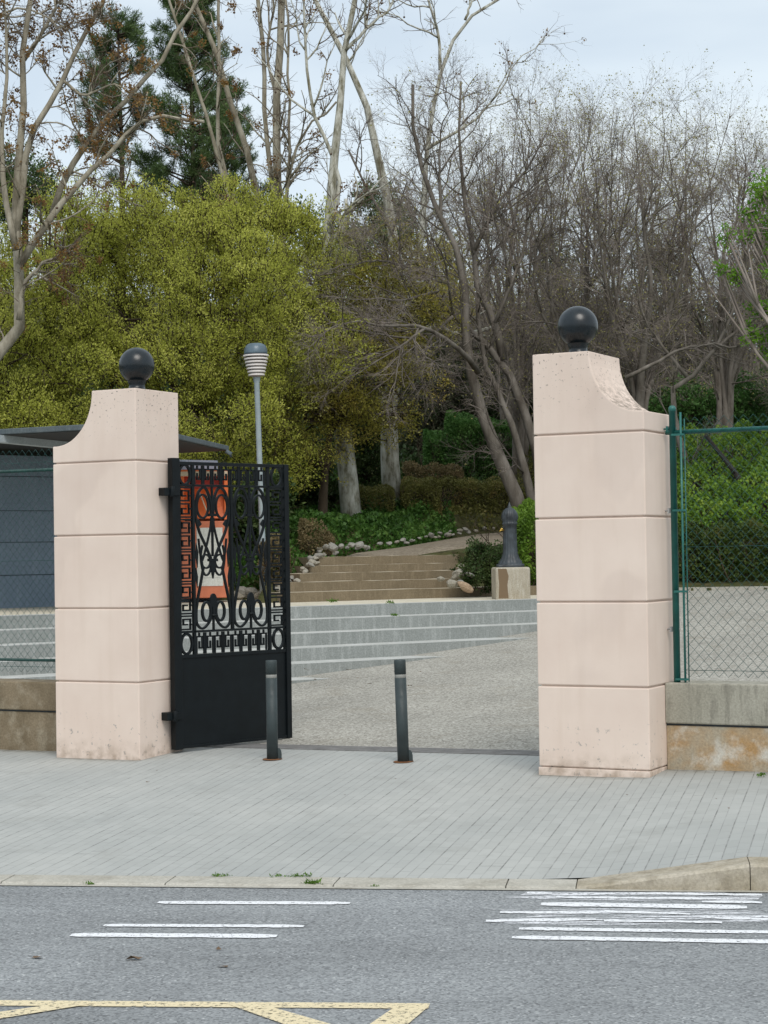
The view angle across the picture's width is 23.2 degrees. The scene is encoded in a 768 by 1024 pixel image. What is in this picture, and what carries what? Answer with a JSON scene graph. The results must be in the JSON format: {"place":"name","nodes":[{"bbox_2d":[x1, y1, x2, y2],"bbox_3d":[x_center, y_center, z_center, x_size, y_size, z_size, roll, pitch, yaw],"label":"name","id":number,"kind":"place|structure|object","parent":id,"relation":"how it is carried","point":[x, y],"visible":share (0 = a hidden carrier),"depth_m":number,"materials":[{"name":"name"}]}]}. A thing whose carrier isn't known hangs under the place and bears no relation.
{"place":"outdoors","nodes":[
{"label":"outdoors","id":0,"kind":"place"},
{"bbox_2d":[0,595,536,614],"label":"terrace","id":1,"kind":"structure","parent":0,"point":[35,610],"depth_m":26.59,"materials":[{"name":"beige concrete"}]},
{"bbox_2d":[0,424,231,607],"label":"shelter","id":2,"kind":"object","parent":1,"relation":"on","point":[32,439],"visible":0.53,"depth_m":26.74,"materials":[{"name":"grey metal"}]},
{"bbox_2d":[180,470,228,597],"bbox_3d":[-2.731,0.335,28.525,0.712,1.940,0.716,-1,-1,-4],"label":"collection container","id":3,"kind":"object","parent":1,"relation":"on","point":[210,586],"visible":0.51,"depth_m":28.18,"materials":[{"name":"orange"}]},
{"bbox_2d":[234,591,244,598],"bbox_3d":[-2.310,1.304,29.526,0.245,0.127,0.168,27,7,8],"label":"edging rock","id":4,"kind":"object","parent":1,"relation":"on","point":[240,596],"visible":0.57,"depth_m":29.46,"materials":[{"name":"grey stone"}]},
{"bbox_2d":[238,586,246,597],"bbox_3d":[-2.207,1.289,29.603,0.219,0.169,0.345,1,-25,47],"label":"edging rock","id":5,"kind":"object","parent":1,"relation":"on","point":[241,590],"visible":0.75,"depth_m":29.47,"materials":[{"name":"grey stone"}]},
{"bbox_2d":[244,587,257,594],"bbox_3d":[-2.103,1.258,29.520,0.248,0.137,0.216,15,19,4],"label":"edging rock","id":6,"kind":"object","parent":1,"relation":"on","point":[251,589],"visible":0.72,"depth_m":29.46,"materials":[{"name":"grey stone"}]},
{"bbox_2d":[243,343,268,592],"bbox_3d":[-1.937,-0.540,29.221,0.406,4.218,0.406,-2,-1,0],"label":"street lamp","id":7,"kind":"object","parent":1,"relation":"on","point":[255,355],"visible":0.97,"depth_m":29.18,"materials":[{"name":"metal"}]},
{"bbox_2d":[254,591,259,598],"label":"edging rock","id":8,"kind":"object","parent":1,"relation":"on","point":[256,595],"visible":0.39,"depth_m":29.42,"materials":[{"name":"grey stone"}]},
{"bbox_2d":[271,555,536,602],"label":"stairs","id":9,"kind":"structure","parent":1,"relation":"on","point":[345,578],"depth_m":28.97,"materials":[{"name":"stone"}]},
{"bbox_2d":[322,544,328,549],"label":"edging rock","id":10,"kind":"object","parent":9,"relation":"on","point":[325,547],"visible":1,"depth_m":30.35,"materials":[{"name":"grey stone"}]},
{"bbox_2d":[328,542,337,551],"bbox_3d":[-0.832,0.574,30.433,0.174,0.138,0.166,21,25,20],"label":"edging rock","id":11,"kind":"object","parent":9,"relation":"on","point":[333,547],"visible":1,"depth_m":30.38,"materials":[{"name":"grey stone"}]},
{"bbox_2d":[437,576,444,581],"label":"edging rock","id":12,"kind":"object","parent":1,"relation":"on","point":[440,579],"visible":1,"depth_m":28.14,"materials":[{"name":"grey stone"}]},
{"bbox_2d":[447,579,457,587],"bbox_3d":[1.028,1.081,28.180,0.165,0.137,0.177,-1,-1,21],"label":"edging rock","id":13,"kind":"object","parent":1,"relation":"on","point":[452,583],"visible":1,"depth_m":28.12,"materials":[{"name":"grey stone"}]},
{"bbox_2d":[457,581,473,592],"bbox_3d":[1.216,1.132,27.994,0.280,0.127,0.195,22,-13,16],"label":"edging rock","id":14,"kind":"object","parent":1,"relation":"on","point":[465,587],"visible":1,"depth_m":27.92,"materials":[{"name":"beige stone"}]},
{"bbox_2d":[449,535,502,595],"bbox_3d":[1.509,0.831,28.814,1.176,1.041,0.894,0,-2,-32],"label":"round bush","id":15,"kind":"object","parent":1,"relation":"on","point":[483,560],"visible":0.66,"depth_m":28.66,"materials":[{"name":"green plant"}]},
{"bbox_2d":[491,502,529,599],"bbox_3d":[1.853,0.585,27.432,0.510,1.470,0.512,-1,-1,-4],"label":"drinking fountain","id":16,"kind":"object","parent":1,"relation":"on","point":[510,575],"visible":0.98,"depth_m":27.20,"materials":[{"name":"metal"}]},
{"bbox_2d":[0,884,767,1023],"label":"road","id":17,"kind":"structure","parent":0,"point":[345,955],"depth_m":8.95,"materials":[{"name":"grey asphalt"}]},
{"bbox_2d":[125,956,141,959],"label":"dry leaf","id":18,"kind":"object","parent":17,"relation":"on","point":[131,957],"visible":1,"depth_m":8.93,"materials":[{"name":"brown plant"}]},
{"bbox_2d":[0,857,767,890],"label":"kerb","id":19,"kind":"structure","parent":17,"relation":"on","point":[745,873],"depth_m":10.78,"materials":[{"name":"concrete"}]},
{"bbox_2d":[301,877,322,883],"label":"weed","id":20,"kind":"object","parent":19,"relation":"on","point":[313,882],"visible":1,"depth_m":10.87,"materials":[{"name":"green plant"}]},
{"bbox_2d":[0,747,767,878],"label":"pavement","id":21,"kind":"structure","parent":0,"point":[210,811],"depth_m":12.87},
{"bbox_2d":[0,678,58,750],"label":"concrete wall","id":22,"kind":"structure","parent":21,"relation":"on","point":[27,714],"depth_m":17.14,"materials":[{"name":"brown"}]},
{"bbox_2d":[0,449,55,672],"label":"chain link fence","id":23,"kind":"object","parent":22,"relation":"on","point":[18,471],"visible":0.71,"depth_m":17.24,"materials":[{"name":"green metal"}]},
{"bbox_2d":[53,347,181,759],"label":"gate pillar","id":24,"kind":"structure","parent":21,"relation":"on","point":[112,612],"depth_m":16.36,"materials":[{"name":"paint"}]},
{"bbox_2d":[159,458,291,749],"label":"iron gate","id":25,"kind":"structure","parent":24,"relation":"attached to","point":[218,698],"depth_m":16.89,"materials":[{"name":"black metal"}]},
{"bbox_2d":[212,872,228,876],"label":"moss","id":26,"kind":"object","parent":21,"relation":"on","point":[217,874],"visible":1,"depth_m":11.17,"materials":[{"name":"green plant"}]},
{"bbox_2d":[263,660,281,759],"bbox_3d":[-0.949,1.698,15.806,0.170,0.890,0.170,-1,-1,0],"label":"bollard","id":27,"kind":"object","parent":21,"relation":"on","point":[274,752],"visible":0.94,"depth_m":15.77,"materials":[{"name":"metal"}]},
{"bbox_2d":[269,873,295,876],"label":"moss","id":28,"kind":"object","parent":21,"relation":"on","point":[284,875],"visible":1,"depth_m":11.12,"materials":[{"name":"green plant"}]},
{"bbox_2d":[295,872,311,876],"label":"moss","id":29,"kind":"object","parent":21,"relation":"on","point":[305,873],"visible":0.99,"depth_m":11.12,"materials":[{"name":"green plant"}]},
{"bbox_2d":[393,659,413,762],"bbox_3d":[0.145,1.655,15.322,0.170,0.890,0.170,-2,-1,0],"label":"bollard","id":30,"kind":"object","parent":21,"relation":"on","point":[404,754],"visible":0.88,"depth_m":15.28,"materials":[{"name":"metal"}]},
{"bbox_2d":[533,306,673,777],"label":"gate pillar","id":31,"kind":"structure","parent":21,"relation":"on","point":[603,560],"depth_m":14.21,"materials":[{"name":"paint"}]},
{"bbox_2d":[665,680,767,771],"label":"concrete wall","id":32,"kind":"structure","parent":21,"relation":"on","point":[718,725],"depth_m":14.09,"materials":[{"name":"grey"}]},
{"bbox_2d":[664,406,767,682],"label":"chain link fence","id":33,"kind":"object","parent":32,"relation":"on","point":[671,431],"visible":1,"depth_m":14.25,"materials":[{"name":"green metal"}]},
{"bbox_2d":[0,291,767,602],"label":"hillside","id":34,"kind":"structure","parent":0,"point":[459,524],"depth_m":32.76,"materials":[{"name":"green plant"}]},
{"bbox_2d":[0,138,62,353],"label":"evergreen shrub","id":35,"kind":"object","parent":34,"relation":"on","point":[33,174],"visible":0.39,"depth_m":62.10,"materials":[{"name":"green plant"}]},
{"bbox_2d":[0,183,148,428],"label":"feathery tree","id":36,"kind":"object","parent":34,"relation":"on","point":[29,414],"visible":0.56,"depth_m":32.04,"materials":[{"name":"green plant"}]},
{"bbox_2d":[72,0,166,387],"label":"pine tree","id":37,"kind":"object","parent":34,"relation":"on","point":[132,32],"visible":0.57,"depth_m":55.14,"materials":[{"name":"green plant"}]},
{"bbox_2d":[0,0,241,360],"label":"plane tree","id":38,"kind":"object","parent":34,"relation":"on","point":[14,214],"visible":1,"depth_m":30.57,"materials":[{"name":"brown plant"}]},
{"bbox_2d":[132,0,251,389],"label":"pine tree","id":39,"kind":"object","parent":34,"relation":"on","point":[171,68],"visible":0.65,"depth_m":55.83,"materials":[{"name":"green plant"}]},
{"bbox_2d":[2,164,396,494],"bbox_3d":[-3.568,-2.813,34.207,7.719,7.473,7.341,-1,-1,0],"label":"feathery tree","id":40,"kind":"object","parent":34,"relation":"on","point":[185,284],"visible":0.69,"depth_m":32.87,"materials":[{"name":"green plant"}]},
{"bbox_2d":[173,72,269,366],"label":"pine tree","id":41,"kind":"object","parent":34,"relation":"on","point":[236,164],"visible":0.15,"depth_m":59.72,"materials":[{"name":"green plant"}]},
{"bbox_2d":[158,0,320,446],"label":"plane tree","id":42,"kind":"object","parent":34,"relation":"on","point":[222,79],"visible":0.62,"depth_m":38.13,"materials":[{"name":"grey plant"}]},
{"bbox_2d":[228,462,306,552],"bbox_3d":[-2.098,0.217,31.468,1.793,2.254,1.400,-1,-1,0],"label":"evergreen shrub","id":43,"kind":"object","parent":34,"relation":"on","point":[242,527],"visible":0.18,"depth_m":31.24,"materials":[{"name":"green plant"}]},
{"bbox_2d":[257,531,296,583],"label":"hedge","id":44,"kind":"object","parent":34,"relation":"on","point":[275,542],"visible":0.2,"depth_m":29.01,"materials":[{"name":"green plant"}]},
{"bbox_2d":[222,428,339,511],"bbox_3d":[-1.869,-0.559,36.565,2.743,2.306,1.838,-1,-1,0],"label":"evergreen shrub","id":45,"kind":"object","parent":34,"relation":"on","point":[311,497],"visible":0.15,"depth_m":36.18,"materials":[{"name":"green plant"}]},
{"bbox_2d":[230,0,351,443],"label":"plane tree","id":46,"kind":"object","parent":34,"relation":"on","point":[274,171],"visible":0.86,"depth_m":37.12,"materials":[{"name":"beige plant"}]},
{"bbox_2d":[297,517,337,556],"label":"hedge","id":47,"kind":"object","parent":34,"relation":"on","point":[328,537],"visible":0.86,"depth_m":31.16,"materials":[{"name":"brown plant"}]},
{"bbox_2d":[247,0,411,516],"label":"plane tree","id":48,"kind":"object","parent":34,"relation":"on","point":[349,496],"visible":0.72,"depth_m":35.10,"materials":[{"name":"beige plant"}]},
{"bbox_2d":[229,470,456,589],"bbox_3d":[-0.605,0.152,35.306,4.146,2.732,11.499,-1,-1,0],"label":"ivy","id":49,"kind":"object","parent":34,"relation":"on","point":[383,524],"visible":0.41,"depth_m":33.65,"materials":[{"name":"green plant"}]},
{"bbox_2d":[229,211,470,515],"bbox_3d":[-0.736,-2.772,34.888,4.971,5.996,3.951,0,-2,-32],"label":"feathery tree","id":50,"kind":"object","parent":34,"relation":"on","point":[366,413],"visible":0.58,"depth_m":34.26,"materials":[{"name":"green plant"}]},
{"bbox_2d":[323,399,381,487],"bbox_3d":[-0.459,-1.165,40.010,1.737,2.718,1.603,-1,-1,0],"label":"evergreen shrub","id":51,"kind":"object","parent":34,"relation":"on","point":[365,465],"visible":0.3,"depth_m":39.69,"materials":[{"name":"green plant"}]},
{"bbox_2d":[286,176,430,381],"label":"evergreen shrub","id":52,"kind":"object","parent":34,"relation":"on","point":[369,207],"visible":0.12,"depth_m":59.91,"materials":[{"name":"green plant"}]},
{"bbox_2d":[329,483,399,513],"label":"hedge","id":53,"kind":"object","parent":34,"relation":"on","point":[386,490],"visible":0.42,"depth_m":36.91,"materials":[{"name":"green plant"}]},
{"bbox_2d":[0,338,760,504],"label":"undergrowth","id":54,"kind":"object","parent":34,"relation":"on","point":[409,456],"visible":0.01,"depth_m":45.13,"materials":[{"name":"green plant"}]},
{"bbox_2d":[397,476,451,516],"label":"hedge","id":55,"kind":"object","parent":34,"relation":"on","point":[409,485],"visible":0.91,"depth_m":37.22,"materials":[{"name":"green plant"}]},
{"bbox_2d":[402,460,464,494],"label":"hedge","id":56,"kind":"object","parent":34,"relation":"on","point":[418,469],"visible":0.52,"depth_m":41.09,"materials":[{"name":"brown plant"}]},
{"bbox_2d":[412,429,458,476],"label":"hedge","id":57,"kind":"object","parent":34,"relation":"on","point":[429,437],"visible":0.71,"depth_m":42.62,"materials":[{"name":"green plant"}]},
{"bbox_2d":[372,315,500,462],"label":"evergreen shrub","id":58,"kind":"object","parent":34,"relation":"on","point":[437,420],"visible":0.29,"depth_m":45.63,"materials":[{"name":"green plant"}]},
{"bbox_2d":[265,24,611,506],"bbox_3d":[0.517,-4.371,34.652,4.824,9.807,8.637,-2,-2,35],"label":"bare tree","id":59,"kind":"object","parent":34,"relation":"on","point":[466,353],"visible":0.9,"depth_m":35.52,"materials":[{"name":"brown plant"}]},
{"bbox_2d":[365,225,522,403],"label":"woodland tree","id":60,"kind":"object","parent":34,"relation":"on","point":[453,264],"visible":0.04,"depth_m":57.77,"materials":[{"name":"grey plant"}]},
{"bbox_2d":[313,0,586,503],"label":"plane tree","id":61,"kind":"object","parent":34,"relation":"on","point":[390,470],"visible":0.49,"depth_m":38.40,"materials":[{"name":"grey plant"}]},
{"bbox_2d":[370,90,557,432],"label":"bare tree","id":62,"kind":"object","parent":34,"relation":"on","point":[447,217],"visible":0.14,"depth_m":47.60,"materials":[{"name":"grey plant"}]},
{"bbox_2d":[410,459,534,531],"bbox_3d":[2.989,-0.692,40.104,5.129,2.359,4.925,-1,-1,0],"label":"ground cover","id":63,"kind":"object","parent":34,"relation":"on","point":[469,511],"visible":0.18,"depth_m":38.75,"materials":[{"name":"green plant"}]},
{"bbox_2d":[415,448,534,513],"bbox_3d":[2.037,-0.610,39.674,3.284,2.095,1.440,-1,-1,0],"label":"hedge","id":64,"kind":"object","parent":34,"relation":"on","point":[470,484],"visible":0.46,"depth_m":39.29,"materials":[{"name":"green plant"}]},
{"bbox_2d":[377,74,576,463],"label":"bare tree","id":65,"kind":"object","parent":34,"relation":"on","point":[505,333],"visible":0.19,"depth_m":43.90,"materials":[{"name":"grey plant"}]},
{"bbox_2d":[429,409,533,488],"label":"hedge","id":66,"kind":"object","parent":34,"relation":"on","point":[461,422],"visible":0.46,"depth_m":42.44,"materials":[{"name":"green plant"}]},
{"bbox_2d":[436,327,551,459],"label":"evergreen shrub","id":67,"kind":"object","parent":34,"relation":"on","point":[496,414],"visible":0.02,"depth_m":47.48,"materials":[{"name":"green plant"}]},
{"bbox_2d":[463,497,538,585],"bbox_3d":[2.962,1.061,31.047,3.174,3.569,3.044,-1,-1,0],"label":"hedge","id":68,"kind":"object","parent":34,"relation":"on","point":[525,510],"visible":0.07,"depth_m":30.03,"materials":[{"name":"green plant"}]},
{"bbox_2d":[434,47,617,489],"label":"bare tree","id":69,"kind":"object","parent":34,"relation":"on","point":[516,345],"visible":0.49,"depth_m":40.08,"materials":[{"name":"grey plant"}]},
{"bbox_2d":[454,102,656,359],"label":"bare tree","id":70,"kind":"object","parent":34,"relation":"on","point":[559,211],"visible":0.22,"depth_m":47.56,"materials":[{"name":"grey plant"}]},
{"bbox_2d":[507,236,634,362],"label":"woodland tree","id":71,"kind":"object","parent":34,"relation":"on","point":[562,260],"visible":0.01,"depth_m":59.83,"materials":[{"name":"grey plant"}]},
{"bbox_2d":[481,61,683,415],"bbox_3d":[3.891,-4.522,37.230,4.114,8.831,4.948,-1,-1,0],"label":"bare tree","id":72,"kind":"object","parent":34,"relation":"on","point":[560,229],"visible":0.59,"depth_m":36.51,"materials":[{"name":"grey plant"}]},
{"bbox_2d":[505,88,696,373],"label":"bare tree","id":73,"kind":"object","parent":34,"relation":"on","point":[591,299],"visible":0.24,"depth_m":43.96,"materials":[{"name":"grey plant"}]},
{"bbox_2d":[528,370,680,422],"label":"evergreen shrub","id":74,"kind":"object","parent":34,"relation":"on","point":[652,394],"depth_m":46.66,"materials":[{"name":"green plant"}]},
{"bbox_2d":[545,79,720,395],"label":"bare tree","id":75,"kind":"object","parent":34,"relation":"on","point":[653,98],"visible":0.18,"depth_m":48.09,"materials":[{"name":"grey plant"}]},
{"bbox_2d":[533,49,755,410],"bbox_3d":[5.054,-5.046,36.038,4.565,8.313,5.174,-1,-1,0],"label":"bare tree","id":76,"kind":"object","parent":34,"relation":"on","point":[635,383],"visible":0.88,"depth_m":35.80,"materials":[{"name":"brown plant"}]},
{"bbox_2d":[596,233,748,382],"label":"woodland tree","id":77,"kind":"object","parent":34,"relation":"on","point":[700,307],"visible":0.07,"depth_m":59.59,"materials":[{"name":"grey plant"}]},
{"bbox_2d":[595,81,767,415],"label":"bare tree","id":78,"kind":"object","parent":34,"relation":"on","point":[683,361],"visible":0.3,"depth_m":43.25,"materials":[{"name":"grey plant"}]},
{"bbox_2d":[599,203,767,515],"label":"bare tree","id":79,"kind":"object","parent":34,"relation":"on","point":[716,347],"visible":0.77,"depth_m":33.06,"materials":[{"name":"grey plant"}]},
{"bbox_2d":[618,86,767,454],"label":"bare tree","id":80,"kind":"object","parent":34,"relation":"on","point":[723,387],"visible":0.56,"depth_m":37.13,"materials":[{"name":"brown plant"}]},
{"bbox_2d":[648,366,767,458],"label":"evergreen shrub","id":81,"kind":"object","parent":34,"relation":"on","point":[700,407],"visible":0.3,"depth_m":41.59,"materials":[{"name":"green plant"}]},
{"bbox_2d":[656,103,767,459],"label":"bare tree","id":82,"kind":"object","parent":34,"relation":"on","point":[746,351],"visible":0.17,"depth_m":46.95,"materials":[{"name":"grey plant"}]},
{"bbox_2d":[668,99,767,413],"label":"bare tree","id":83,"kind":"object","parent":34,"relation":"on","point":[761,293],"visible":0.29,"depth_m":40.33,"materials":[{"name":"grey plant"}]},
{"bbox_2d":[676,418,767,573],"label":"hedge","id":84,"kind":"object","parent":34,"relation":"on","point":[744,474],"visible":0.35,"depth_m":31.63,"materials":[{"name":"green plant"}]},
{"bbox_2d":[705,435,747,487],"bbox_3d":[5.867,-0.849,32.070,0.172,1.042,1.248,0,-1,-19],"label":"dead bough","id":85,"kind":"object","parent":84,"relation":"on","point":[725,460],"visible":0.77,"depth_m":32.09,"materials":[{"name":"black wood"}]},
{"bbox_2d":[678,513,767,582],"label":"hedge","id":86,"kind":"object","parent":34,"relation":"on","point":[736,530],"visible":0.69,"depth_m":29.52,"materials":[{"name":"green plant"}]},
{"bbox_2d":[686,209,767,416],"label":"woodland tree","id":87,"kind":"object","parent":34,"relation":"on","point":[733,316],"visible":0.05,"depth_m":59.96,"materials":[{"name":"grey plant"}]},
{"bbox_2d":[707,159,767,368],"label":"young leafy tree","id":88,"kind":"object","parent":34,"relation":"on","point":[750,335],"visible":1,"depth_m":31.05,"materials":[{"name":"green plant"}]},
{"bbox_2d":[0,0,767,355],"label":"sky","id":89,"kind":"structure","parent":0,"point":[619,34],"materials":[{"name":"white"}]},
{"bbox_2d":[346,532,502,556],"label":"hill path","id":90,"kind":"structure","parent":0,"point":[442,545],"depth_m":32.05,"materials":[{"name":"beige concrete"}]},
{"bbox_2d":[347,542,354,547],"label":"edging rock","id":91,"kind":"object","parent":90,"relation":"on","point":[351,544],"visible":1,"depth_m":30.58,"materials":[{"name":"grey stone"}]},
{"bbox_2d":[355,541,363,548],"bbox_3d":[-0.407,0.542,30.820,0.187,0.099,0.142,-26,25,-36],"label":"edging rock","id":92,"kind":"object","parent":90,"relation":"on","point":[359,544],"visible":1,"depth_m":30.77,"materials":[{"name":"grey stone"}]},
{"bbox_2d":[116,857,747,881],"bbox_3d":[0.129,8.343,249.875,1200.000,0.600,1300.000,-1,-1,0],"label":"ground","id":93,"kind":"structure","parent":0,"point":[478,878],"depth_m":13.28,"materials":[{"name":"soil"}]},
{"bbox_2d":[242,589,767,749],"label":"forecourt","id":94,"kind":"structure","parent":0,"point":[481,697],"depth_m":20.38,"materials":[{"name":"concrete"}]},
{"bbox_2d":[0,598,539,683],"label":"stairs","id":95,"kind":"structure","parent":94,"relation":"on","point":[329,638],"depth_m":24.15,"materials":[{"name":"stone"}]},
{"bbox_2d":[679,586,767,590],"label":"edging kerb","id":96,"kind":"structure","parent":94,"relation":"on","point":[723,588],"depth_m":29.14,"materials":[{"name":"concrete"}]},
{"label":"drain channel","id":97,"kind":"structure","parent":0,"visible":0},
{"bbox_2d":[204,743,538,755],"bbox_3d":[0.411,2.056,16.062,7.500,0.028,0.355,-2,-2,28],"label":"drain grate","id":98,"kind":"object","parent":97,"relation":"on","point":[394,749],"visible":0.39,"depth_m":16.23,"materials":[{"name":"metal"}]},
{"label":"edging rock","id":99,"kind":"object","parent":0,"visible":0},
{"bbox_2d":[452,569,464,578],"bbox_3d":[1.144,0.947,28.475,0.189,0.140,0.225,-9,-25,33],"label":"edging rock","id":100,"kind":"object","parent":99,"relation":"on","point":[457,572],"visible":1,"depth_m":28.41,"materials":[{"name":"grey stone"}]}
]}

